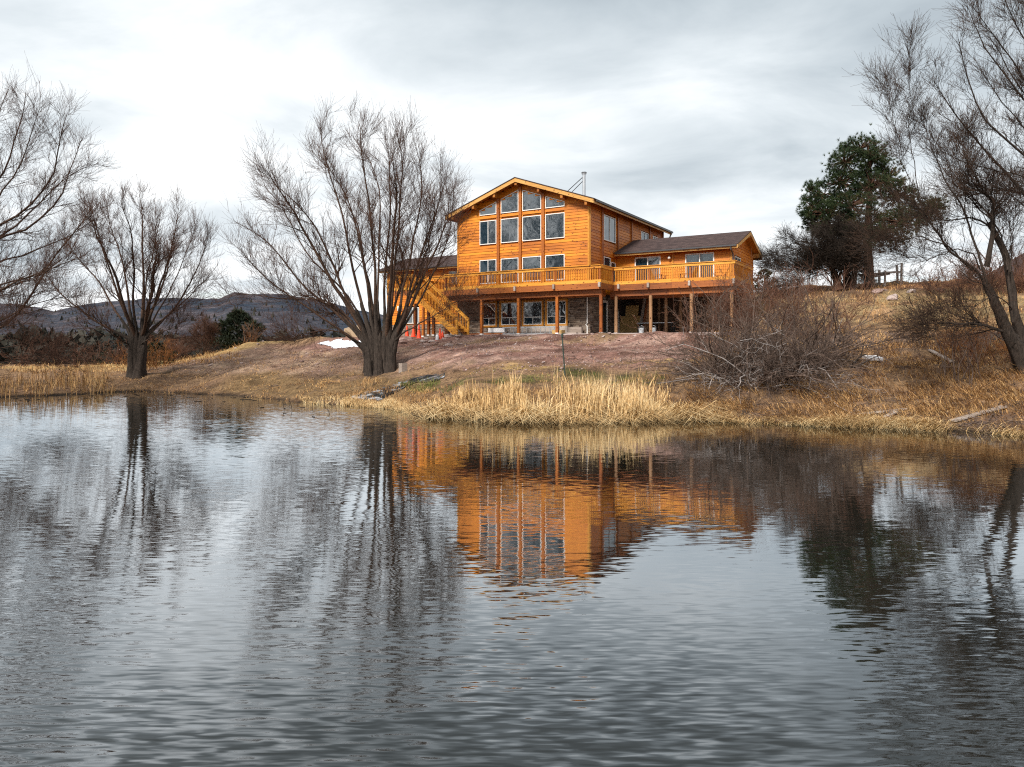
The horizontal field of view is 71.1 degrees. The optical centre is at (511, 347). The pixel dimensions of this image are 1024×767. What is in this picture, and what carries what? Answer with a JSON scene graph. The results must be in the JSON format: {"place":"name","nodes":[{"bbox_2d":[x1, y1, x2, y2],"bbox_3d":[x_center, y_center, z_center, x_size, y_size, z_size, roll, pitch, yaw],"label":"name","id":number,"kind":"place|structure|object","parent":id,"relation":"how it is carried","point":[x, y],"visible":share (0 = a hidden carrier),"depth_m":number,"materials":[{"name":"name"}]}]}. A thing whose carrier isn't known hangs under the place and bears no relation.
{"place":"outdoors","nodes":[
{"label":"outdoors","id":0,"kind":"place"},
{"bbox_2d":[0,292,382,337],"bbox_3d":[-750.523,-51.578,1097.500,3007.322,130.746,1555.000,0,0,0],"label":"hills","id":1,"kind":"structure","parent":0,"point":[58,322],"depth_m":1192.28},
{"bbox_2d":[1,296,382,335],"bbox_3d":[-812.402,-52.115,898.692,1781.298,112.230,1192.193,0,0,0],"label":"hill woodland","id":2,"kind":"object","parent":1,"relation":"on","point":[198,307],"visible":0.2,"depth_m":1054.15,"materials":[{"name":"plant"}]},
{"bbox_2d":[0,392,1023,766],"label":"pond water","id":3,"kind":"structure","parent":0,"point":[198,580],"depth_m":6.80,"materials":[{"name":"black liquid"}]},
{"bbox_2d":[14,388,319,416],"bbox_3d":[-13.824,2.111,30.692,18.520,0.379,7.794,0,0,21],"label":"floating debris","id":4,"kind":"object","parent":3,"relation":"on","point":[171,398],"visible":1,"depth_m":31.86,"materials":[{"name":"brown plant"}]},
{"bbox_2d":[0,278,1023,433],"bbox_3d":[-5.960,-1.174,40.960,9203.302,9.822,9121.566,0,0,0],"label":"ground","id":5,"kind":"structure","parent":0,"point":[251,351],"depth_m":34.11,"materials":[{"name":"soil"}]},
{"bbox_2d":[0,359,117,397],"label":"reed bed","id":6,"kind":"object","parent":5,"relation":"on","point":[97,385],"visible":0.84,"depth_m":36.48,"materials":[{"name":"beige plant"}]},
{"bbox_2d":[0,51,127,387],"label":"willow tree","id":7,"kind":"object","parent":5,"relation":"on","point":[15,282],"visible":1,"depth_m":32.29,"materials":[{"name":"brown plant"}]},
{"bbox_2d":[1,326,197,366],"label":"shrub","id":8,"kind":"object","parent":5,"relation":"on","point":[177,346],"visible":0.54,"depth_m":57.03,"materials":[{"name":"brown plant"}]},
{"bbox_2d":[88,350,125,364],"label":"juniper bush","id":9,"kind":"object","parent":5,"relation":"on","point":[104,356],"visible":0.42,"depth_m":61.81,"materials":[{"name":"green plant"}]},
{"bbox_2d":[0,343,240,373],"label":"dry grass","id":10,"kind":"structure","parent":5,"relation":"on","point":[184,359],"depth_m":47.21,"materials":[{"name":"beige plant"}]},
{"bbox_2d":[27,174,231,378],"bbox_3d":[-21.606,-4.152,41.143,12.680,12.151,9.541,0,0,0],"label":"willow tree","id":11,"kind":"object","parent":5,"relation":"on","point":[137,343],"visible":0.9,"depth_m":40.34,"materials":[{"name":"brown plant"}]},
{"bbox_2d":[109,334,180,371],"bbox_3d":[-22.446,0.337,43.818,2.967,2.885,4.476,0,0,42],"label":"shrub","id":12,"kind":"object","parent":5,"relation":"on","point":[165,357],"visible":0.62,"depth_m":43.89,"materials":[{"name":"brown plant"}]},
{"bbox_2d":[146,341,177,365],"bbox_3d":[-24.744,0.448,50.048,3.079,1.880,3.129,0,0,0],"label":"juniper tree","id":13,"kind":"object","parent":5,"relation":"on","point":[157,346],"visible":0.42,"depth_m":49.78,"materials":[{"name":"green plant"}]},
{"bbox_2d":[0,323,345,364],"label":"valley woodland","id":14,"kind":"object","parent":5,"relation":"on","point":[7,350],"visible":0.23,"depth_m":83.79,"materials":[{"name":"brown plant"}]},
{"bbox_2d":[178,309,223,355],"bbox_3d":[-22.245,-0.760,51.885,4.006,4.052,3.150,0,0,37],"label":"bare tree","id":15,"kind":"object","parent":5,"relation":"on","point":[207,329],"visible":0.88,"depth_m":51.79,"materials":[{"name":"brown plant"}]},
{"bbox_2d":[209,308,268,350],"bbox_3d":[-22.177,-1.369,58.083,4.938,3.828,5.153,0,0,0],"label":"juniper tree","id":16,"kind":"object","parent":5,"relation":"on","point":[239,317],"visible":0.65,"depth_m":57.20,"materials":[{"name":"green plant"}]},
{"bbox_2d":[102,349,380,405],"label":"dry grass","id":17,"kind":"structure","parent":5,"relation":"on","point":[244,377],"depth_m":37.81,"materials":[{"name":"brown plant"}]},
{"bbox_2d":[234,319,268,342],"bbox_3d":[-20.122,-1.052,55.353,2.112,2.376,2.970,0,0,0],"label":"shrub","id":18,"kind":"object","parent":5,"relation":"on","point":[255,336],"visible":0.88,"depth_m":55.27,"materials":[{"name":"brown plant"}]},
{"bbox_2d":[317,339,360,347],"bbox_3d":[-10.114,-0.257,44.790,1.867,0.710,6.703,0,0,-45],"label":"snow patch","id":19,"kind":"object","parent":5,"relation":"on","point":[338,343],"visible":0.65,"depth_m":45.69,"materials":[{"name":"white snow"}]},
{"bbox_2d":[190,91,497,376],"bbox_3d":[-7.910,-5.693,36.259,15.323,14.690,11.146,0,0,19],"label":"willow tree","id":20,"kind":"object","parent":5,"relation":"on","point":[377,345],"visible":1,"depth_m":35.50,"materials":[{"name":"brown plant"}]},
{"bbox_2d":[344,326,359,336],"bbox_3d":[-10.413,-1.018,50.097,2.567,1.368,2.579,0,0,-34],"label":"rock","id":21,"kind":"object","parent":5,"relation":"on","point":[349,331],"visible":0.16,"depth_m":49.11,"materials":[{"name":"beige stone"}]},
{"bbox_2d":[299,392,421,412],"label":"dry grass","id":22,"kind":"structure","parent":5,"relation":"on","point":[386,405],"depth_m":27.87,"materials":[{"name":"beige plant"}]},
{"bbox_2d":[347,373,444,403],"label":"rocks","id":23,"kind":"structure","parent":5,"relation":"on","point":[382,394],"depth_m":30.08,"materials":[{"name":"grey stone"}]},
{"bbox_2d":[399,363,406,372],"bbox_3d":[-5.263,1.002,34.618,0.300,0.520,0.300,0,0,-40],"label":"wooden post","id":24,"kind":"object","parent":5,"relation":"on","point":[402,367],"visible":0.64,"depth_m":34.50,"materials":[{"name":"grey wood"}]},
{"bbox_2d":[410,326,416,336],"bbox_3d":[-6.113,-1.022,44.500,0.400,0.700,0.400,0,0,-29],"label":"traffic cone","id":25,"kind":"object","parent":5,"relation":"on","point":[413,333],"visible":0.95,"depth_m":44.41,"materials":[{"name":"orange plastic"}]},
{"bbox_2d":[395,376,439,392],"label":"green grass","id":26,"kind":"structure","parent":5,"relation":"on","point":[431,383],"depth_m":29.78,"materials":[{"name":"green plant"}]},
{"bbox_2d":[417,325,423,338],"bbox_3d":[-5.707,-0.991,44.000,0.400,0.850,0.400,0,0,-42],"label":"traffic cone","id":27,"kind":"object","parent":5,"relation":"on","point":[418,334],"visible":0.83,"depth_m":43.92,"materials":[{"name":"orange plastic"}]},
{"bbox_2d":[469,333,501,334],"bbox_3d":[-1.505,-0.847,44.630,3.100,0.120,0.300,0,0,31],"label":"plank","id":28,"kind":"object","parent":5,"relation":"on","point":[484,333],"visible":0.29,"depth_m":44.54,"materials":[{"name":"brown wood"}]},
{"bbox_2d":[488,328,506,331],"bbox_3d":[-0.884,-1.091,44.208,1.200,0.260,0.300,0,0,31],"label":"foam block","id":29,"kind":"object","parent":5,"relation":"on","point":[495,329],"depth_m":44.05,"materials":[{"name":"white plastic"}]},
{"bbox_2d":[285,332,709,373],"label":"gravel","id":30,"kind":"structure","parent":5,"relation":"on","point":[530,365],"depth_m":35.13,"materials":[{"name":"brown gravel"}]},
{"bbox_2d":[352,337,667,377],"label":"dry grass","id":31,"kind":"structure","parent":5,"relation":"on","point":[537,371],"depth_m":31.73,"materials":[{"name":"brown plant"}]},
{"bbox_2d":[319,372,727,414],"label":"dry grass","id":32,"kind":"structure","parent":5,"relation":"on","point":[415,396],"depth_m":26.91,"materials":[{"name":"beige plant"}]},
{"bbox_2d":[425,360,672,422],"bbox_3d":[1.270,1.334,23.683,8.938,2.237,5.698,0,0,0],"label":"reed bed","id":33,"kind":"object","parent":5,"relation":"on","point":[625,400],"visible":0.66,"depth_m":23.43,"materials":[{"name":"beige plant"}]},
{"bbox_2d":[437,367,663,395],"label":"green grass","id":34,"kind":"structure","parent":5,"relation":"on","point":[541,375],"depth_m":27.41,"materials":[{"name":"plant"}]},
{"bbox_2d":[371,397,755,425],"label":"fallen reeds","id":35,"kind":"object","parent":5,"relation":"on","point":[432,407],"visible":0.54,"depth_m":22.48,"materials":[{"name":"beige plant"}]},
{"bbox_2d":[561,333,565,376],"bbox_3d":[1.994,0.363,27.742,0.208,1.896,0.100,0,0,0],"label":"standpipe","id":36,"kind":"object","parent":5,"relation":"on","point":[563,354],"visible":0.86,"depth_m":27.72,"materials":[{"name":"grey metal"}]},
{"bbox_2d":[379,171,762,336],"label":"house","id":37,"kind":"structure","parent":5,"relation":"on","point":[545,255],"depth_m":43.21,"materials":[{"name":"brown wood"}]},
{"bbox_2d":[407,307,418,323],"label":"window","id":38,"kind":"structure","parent":37,"relation":"in","point":[411,321],"depth_m":53.21,"materials":[{"name":"white plastic"}]},
{"bbox_2d":[480,202,496,215],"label":"window","id":39,"kind":"structure","parent":37,"relation":"in","point":[492,210],"depth_m":45.02,"materials":[{"name":"white glass"}]},
{"bbox_2d":[480,220,496,244],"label":"window","id":40,"kind":"structure","parent":37,"relation":"in","point":[488,229],"depth_m":45.09,"materials":[{"name":"grey glass"}]},
{"bbox_2d":[480,259,496,283],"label":"window","id":41,"kind":"structure","parent":37,"relation":"in","point":[485,265],"depth_m":45.09,"materials":[{"name":"white glass"}]},
{"bbox_2d":[484,301,497,326],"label":"window","id":42,"kind":"structure","parent":37,"relation":"in","point":[491,313],"depth_m":44.98,"materials":[{"name":"white glass"}]},
{"bbox_2d":[499,300,516,326],"bbox_3d":[-0.158,-2.095,44.277,1.410,1.620,0.110,0,0,31],"label":"window","id":43,"kind":"structure","parent":37,"relation":"in","point":[507,309],"depth_m":44.33,"materials":[{"name":"white glass"}]},
{"bbox_2d":[501,190,518,213],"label":"window","id":44,"kind":"structure","parent":37,"relation":"in","point":[510,204],"depth_m":44.25,"materials":[{"name":"white glass"}]},
{"bbox_2d":[501,217,518,242],"bbox_3d":[-0.133,-7.252,44.280,1.270,1.493,0.080,0,0,31],"label":"window","id":45,"kind":"structure","parent":37,"relation":"in","point":[509,226],"depth_m":44.28,"materials":[{"name":"grey glass"}]},
{"bbox_2d":[501,257,518,282],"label":"window","id":46,"kind":"structure","parent":37,"relation":"in","point":[506,263],"depth_m":44.32,"materials":[{"name":"grey glass"}]},
{"bbox_2d":[522,190,540,210],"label":"window","id":47,"kind":"structure","parent":37,"relation":"in","point":[529,201],"depth_m":43.53,"materials":[{"name":"grey glass"}]},
{"bbox_2d":[522,215,540,240],"bbox_3d":[1.209,-7.252,43.470,1.310,1.493,0.080,0,0,31],"label":"window","id":48,"kind":"structure","parent":37,"relation":"in","point":[531,225],"depth_m":43.49,"materials":[{"name":"grey glass"}]},
{"bbox_2d":[522,256,540,281],"bbox_3d":[1.209,-4.786,43.470,1.310,1.502,0.080,0,0,31],"label":"window","id":49,"kind":"structure","parent":37,"relation":"in","point":[533,262],"depth_m":43.49,"materials":[{"name":"grey glass"}]},
{"bbox_2d":[502,326,561,333],"bbox_3d":[1.140,-1.035,42.530,4.000,0.450,0.060,0,0,31],"label":"ladder","id":50,"kind":"object","parent":37,"relation":"on","point":[540,327],"visible":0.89,"depth_m":42.48,"materials":[{"name":"metal"}]},
{"bbox_2d":[522,299,543,325],"bbox_3d":[1.262,-2.095,43.421,1.510,1.620,0.110,0,0,31],"label":"window","id":51,"kind":"structure","parent":37,"relation":"in","point":[532,310],"depth_m":43.41,"materials":[{"name":"grey glass"}]},
{"bbox_2d":[510,326,568,332],"bbox_3d":[1.607,-1.037,42.820,3.900,0.500,0.260,0,0,31],"label":"plank","id":52,"kind":"object","parent":37,"relation":"on","point":[535,330],"visible":0.57,"depth_m":42.76,"materials":[{"name":"beige wood"}]},
{"bbox_2d":[545,196,564,208],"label":"window","id":53,"kind":"structure","parent":37,"relation":"in","point":[548,203],"depth_m":42.71,"materials":[{"name":"white glass"}]},
{"bbox_2d":[545,212,564,238],"bbox_3d":[2.563,-7.252,42.652,1.290,1.493,0.080,0,0,31],"label":"window","id":54,"kind":"structure","parent":37,"relation":"in","point":[555,222],"depth_m":42.64,"materials":[{"name":"white glass"}]},
{"bbox_2d":[545,254,564,280],"bbox_3d":[2.563,-4.786,42.652,1.290,1.502,0.080,0,0,31],"label":"window","id":55,"kind":"structure","parent":37,"relation":"in","point":[558,260],"depth_m":42.63,"materials":[{"name":"white glass"}]},
{"bbox_2d":[545,298,567,325],"bbox_3d":[2.645,-2.095,42.585,1.500,1.620,0.110,0,0,31],"label":"window","id":56,"kind":"structure","parent":37,"relation":"in","point":[549,303],"depth_m":42.66,"materials":[{"name":"white glass"}]},
{"bbox_2d":[552,330,564,333],"bbox_3d":[2.698,-0.907,41.531,0.700,0.240,0.300,0,0,31],"label":"cardboard box","id":57,"kind":"object","parent":37,"relation":"on","point":[560,331],"visible":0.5,"depth_m":41.33,"materials":[{"name":"brown cardboard"}]},
{"bbox_2d":[567,327,582,333],"bbox_3d":[3.598,-0.997,41.618,1.050,0.420,0.200,0,0,31],"label":"plank","id":58,"kind":"object","parent":37,"relation":"on","point":[579,330],"visible":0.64,"depth_m":41.46,"materials":[{"name":"beige wood"}]},
{"bbox_2d":[603,300,607,332],"bbox_3d":[5.584,-1.835,43.293,0.080,2.060,0.900,0,0,31],"label":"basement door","id":59,"kind":"structure","parent":37,"relation":"in","point":[605,303],"depth_m":43.43,"materials":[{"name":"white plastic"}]},
{"bbox_2d":[604,256,610,265],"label":"window","id":60,"kind":"structure","parent":37,"relation":"in","point":[607,261],"depth_m":43.69,"materials":[{"name":"white glass"}]},
{"bbox_2d":[604,214,615,242],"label":"window","id":61,"kind":"structure","parent":37,"relation":"in","point":[609,222],"depth_m":43.91,"materials":[{"name":"white glass"}]},
{"bbox_2d":[611,262,615,281],"bbox_3d":[6.244,-4.435,44.382,0.080,1.700,0.750,0,0,31],"label":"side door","id":62,"kind":"structure","parent":37,"relation":"in","point":[613,264],"depth_m":44.61,"materials":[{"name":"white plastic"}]},
{"bbox_2d":[618,308,619,332],"bbox_3d":[6.660,-1.628,45.025,0.180,1.700,0.041,-7,-9,31],"label":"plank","id":63,"kind":"object","parent":37,"relation":"on","point":[618,322],"visible":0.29,"depth_m":44.97,"materials":[{"name":"brown wood"}]},
{"bbox_2d":[620,316,640,332],"bbox_3d":[7.411,-1.384,44.791,1.440,1.220,0.025,0,-12,31],"label":"plywood sheet","id":64,"kind":"object","parent":37,"relation":"on","point":[629,321],"visible":0.64,"depth_m":44.85,"materials":[{"name":"brown wood"}]},
{"bbox_2d":[625,305,638,315],"bbox_3d":[7.486,-1.723,44.953,0.840,1.900,0.026,0,-10,31],"label":"plywood sheet","id":65,"kind":"object","parent":37,"relation":"on","point":[632,310],"visible":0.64,"depth_m":45.02,"materials":[{"name":"brown wood"}]},
{"bbox_2d":[639,299,645,327],"bbox_3d":[8.049,-1.921,44.398,0.180,2.300,0.041,9,-1,31],"label":"plank","id":66,"kind":"object","parent":37,"relation":"on","point":[642,310],"visible":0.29,"depth_m":44.39,"materials":[{"name":"wood"}]},
{"bbox_2d":[641,231,648,239],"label":"window","id":67,"kind":"structure","parent":37,"relation":"in","point":[644,235],"depth_m":49.06,"materials":[{"name":"grey glass"}]},
{"bbox_2d":[642,300,648,329],"bbox_3d":[8.212,-1.870,44.235,0.180,2.200,0.041,9,-1,31],"label":"plank","id":68,"kind":"object","parent":37,"relation":"on","point":[645,313],"visible":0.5,"depth_m":44.23,"materials":[{"name":"wood"}]},
{"bbox_2d":[644,303,648,332],"bbox_3d":[8.332,-1.777,44.092,0.180,2.000,0.040,7,-3,31],"label":"plank","id":69,"kind":"object","parent":37,"relation":"on","point":[647,321],"visible":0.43,"depth_m":44.08,"materials":[{"name":"wood"}]},
{"bbox_2d":[635,256,660,283],"bbox_3d":[8.294,-4.555,43.794,1.660,2.020,0.080,0,0,31],"label":"sliding door","id":70,"kind":"structure","parent":37,"relation":"in","point":[652,260],"depth_m":43.84,"materials":[{"name":"grey glass"}]},
{"bbox_2d":[637,322,675,332],"bbox_3d":[8.732,-1.157,43.495,2.300,0.740,0.600,0,0,31],"label":"work table","id":71,"kind":"object","parent":37,"relation":"on","point":[654,323],"visible":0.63,"depth_m":43.16,"materials":[{"name":"metal"}]},
{"bbox_2d":[680,266,697,277],"bbox_3d":[9.849,-4.027,39.900,0.950,0.989,0.840,0,0,31],"label":"deck chair","id":72,"kind":"object","parent":37,"relation":"on","point":[692,273],"visible":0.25,"depth_m":39.78,"materials":[{"name":"brown wood"}]},
{"bbox_2d":[685,252,713,277],"bbox_3d":[11.031,-4.555,42.142,1.720,2.020,0.080,0,0,31],"label":"sliding door","id":73,"kind":"structure","parent":37,"relation":"in","point":[708,252],"depth_m":42.12,"materials":[{"name":"grey glass"}]},
{"bbox_2d":[149,332,1023,432],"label":"stick litter","id":74,"kind":"object","parent":5,"relation":"on","point":[988,422],"visible":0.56,"depth_m":24.55,"materials":[{"name":"brown wood"}]},
{"bbox_2d":[412,402,1023,435],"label":"dry grass","id":75,"kind":"structure","parent":5,"relation":"on","point":[918,426],"depth_m":20.86,"materials":[{"name":"beige plant"}]},
{"bbox_2d":[620,251,889,353],"bbox_3d":[12.211,-2.196,32.909,12.820,5.226,6.991,0,0,-31],"label":"willow thicket","id":76,"kind":"object","parent":5,"relation":"on","point":[742,294],"visible":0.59,"depth_m":33.08,"materials":[{"name":"brown plant"}]},
{"bbox_2d":[753,270,778,291],"bbox_3d":[20.204,-5.352,56.871,2.414,2.113,2.421,0,0,-36],"label":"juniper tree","id":77,"kind":"object","parent":5,"relation":"on","point":[761,272],"visible":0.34,"depth_m":56.80,"materials":[{"name":"green plant"}]},
{"bbox_2d":[657,316,886,412],"bbox_3d":[9.317,0.432,25.394,8.179,3.481,7.948,0,0,0],"label":"willow thicket","id":78,"kind":"object","parent":5,"relation":"on","point":[748,377],"visible":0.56,"depth_m":24.76,"materials":[{"name":"plant"}]},
{"bbox_2d":[624,260,931,405],"bbox_3d":[9.558,-0.204,26.050,11.855,5.743,9.198,0,0,0],"label":"willow thicket","id":79,"kind":"object","parent":5,"relation":"on","point":[815,357],"visible":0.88,"depth_m":25.57,"materials":[{"name":"plant"}]},
{"bbox_2d":[753,209,885,304],"bbox_3d":[19.813,-5.915,46.885,8.650,6.984,6.276,0,0,10],"label":"bare tree","id":80,"kind":"object","parent":5,"relation":"on","point":[829,252],"visible":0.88,"depth_m":45.70,"materials":[{"name":"brown plant"}]},
{"bbox_2d":[681,339,1023,433],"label":"dry grass","id":81,"kind":"structure","parent":5,"relation":"on","point":[975,392],"depth_m":23.09,"materials":[{"name":"brown plant"}]},
{"bbox_2d":[850,342,871,367],"bbox_3d":[13.009,0.289,26.721,1.150,0.989,0.274,0,0,-31],"label":"fallen branch","id":82,"kind":"object","parent":5,"relation":"on","point":[857,359],"visible":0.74,"depth_m":26.71,"materials":[{"name":"wood"}]},
{"bbox_2d":[707,276,1023,353],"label":"dry grass","id":83,"kind":"structure","parent":5,"relation":"on","point":[883,337],"depth_m":37.34,"materials":[{"name":"beige plant"}]},
{"bbox_2d":[795,123,949,289],"bbox_3d":[24.213,-9.052,47.362,11.195,11.135,5.178,0,0,0],"label":"pine tree","id":84,"kind":"object","parent":5,"relation":"on","point":[818,205],"visible":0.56,"depth_m":46.60,"materials":[{"name":"green plant"}]},
{"bbox_2d":[864,355,882,360],"bbox_3d":[13.989,0.391,27.808,0.600,0.100,0.440,0,14,-9],"label":"rock","id":85,"kind":"object","parent":5,"relation":"on","point":[881,358],"visible":0.57,"depth_m":27.63,"materials":[{"name":"white stone"}]},
{"bbox_2d":[872,288,882,293],"bbox_3d":[22.726,-3.498,44.710,0.753,0.301,0.648,-18,15,-20],"label":"rock","id":86,"kind":"object","parent":5,"relation":"on","point":[877,290],"visible":0.7,"depth_m":44.50,"materials":[{"name":"beige stone"}]},
{"bbox_2d":[855,408,906,414],"bbox_3d":[11.008,1.975,21.871,1.948,0.293,0.120,0,0,5],"label":"board","id":87,"kind":"object","parent":5,"relation":"on","point":[881,411],"visible":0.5,"depth_m":21.80,"materials":[{"name":"grey wood"}]},
{"bbox_2d":[874,263,902,286],"bbox_3d":[25.491,-4.814,49.054,2.730,1.816,2.171,0,0,-36],"label":"rail fence","id":88,"kind":"object","parent":5,"relation":"on","point":[884,274],"visible":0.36,"depth_m":49.09,"materials":[{"name":"grey wood"}]},
{"bbox_2d":[886,294,897,300],"bbox_3d":[22.574,-2.940,42.593,0.653,0.561,0.720,0,0,26],"label":"rock","id":89,"kind":"object","parent":5,"relation":"on","point":[890,297],"visible":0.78,"depth_m":42.34,"materials":[{"name":"beige stone"}]},
{"bbox_2d":[830,0,1023,373],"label":"willow tree","id":90,"kind":"object","parent":5,"relation":"on","point":[1012,335],"visible":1,"depth_m":23.70,"materials":[{"name":"brown plant"}]},
{"bbox_2d":[928,349,954,362],"bbox_3d":[16.689,0.310,27.897,0.160,0.510,1.560,0,0,2],"label":"board","id":91,"kind":"object","parent":5,"relation":"on","point":[938,354],"visible":0.64,"depth_m":27.99,"materials":[{"name":"grey wood"}]},
{"bbox_2d":[889,246,1023,296],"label":"shrub","id":92,"kind":"object","parent":5,"relation":"on","point":[1019,283],"visible":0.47,"depth_m":41.73,"materials":[{"name":"brown plant"}]},
{"bbox_2d":[914,293,1011,366],"bbox_3d":[18.122,-0.785,26.883,5.787,3.126,5.370,0,0,27],"label":"shrub","id":93,"kind":"object","parent":5,"relation":"on","point":[1004,348],"visible":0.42,"depth_m":26.80,"materials":[{"name":"brown plant"}]},
{"bbox_2d":[923,293,1016,386],"bbox_3d":[15.779,-0.246,25.061,2.405,3.331,3.453,0,0,12],"label":"shrub","id":94,"kind":"object","parent":5,"relation":"on","point":[954,349],"visible":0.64,"depth_m":24.54,"materials":[{"name":"brown plant"}]},
{"bbox_2d":[949,405,1006,421],"bbox_3d":[13.530,1.901,20.790,2.002,0.408,0.200,0,0,-18],"label":"board","id":95,"kind":"object","parent":5,"relation":"on","point":[972,415],"visible":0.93,"depth_m":20.68,"materials":[{"name":"grey wood"}]},
{"bbox_2d":[964,230,1023,277],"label":"shrub","id":96,"kind":"object","parent":5,"relation":"on","point":[1016,261],"visible":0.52,"depth_m":45.22,"materials":[{"name":"plant"}]},
{"bbox_2d":[990,253,1023,278],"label":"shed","id":97,"kind":"structure","parent":5,"relation":"on","point":[1020,259],"depth_m":55.70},
{"bbox_2d":[0,0,1023,314],"label":"sky","id":98,"kind":"structure","parent":0,"point":[682,117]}
]}

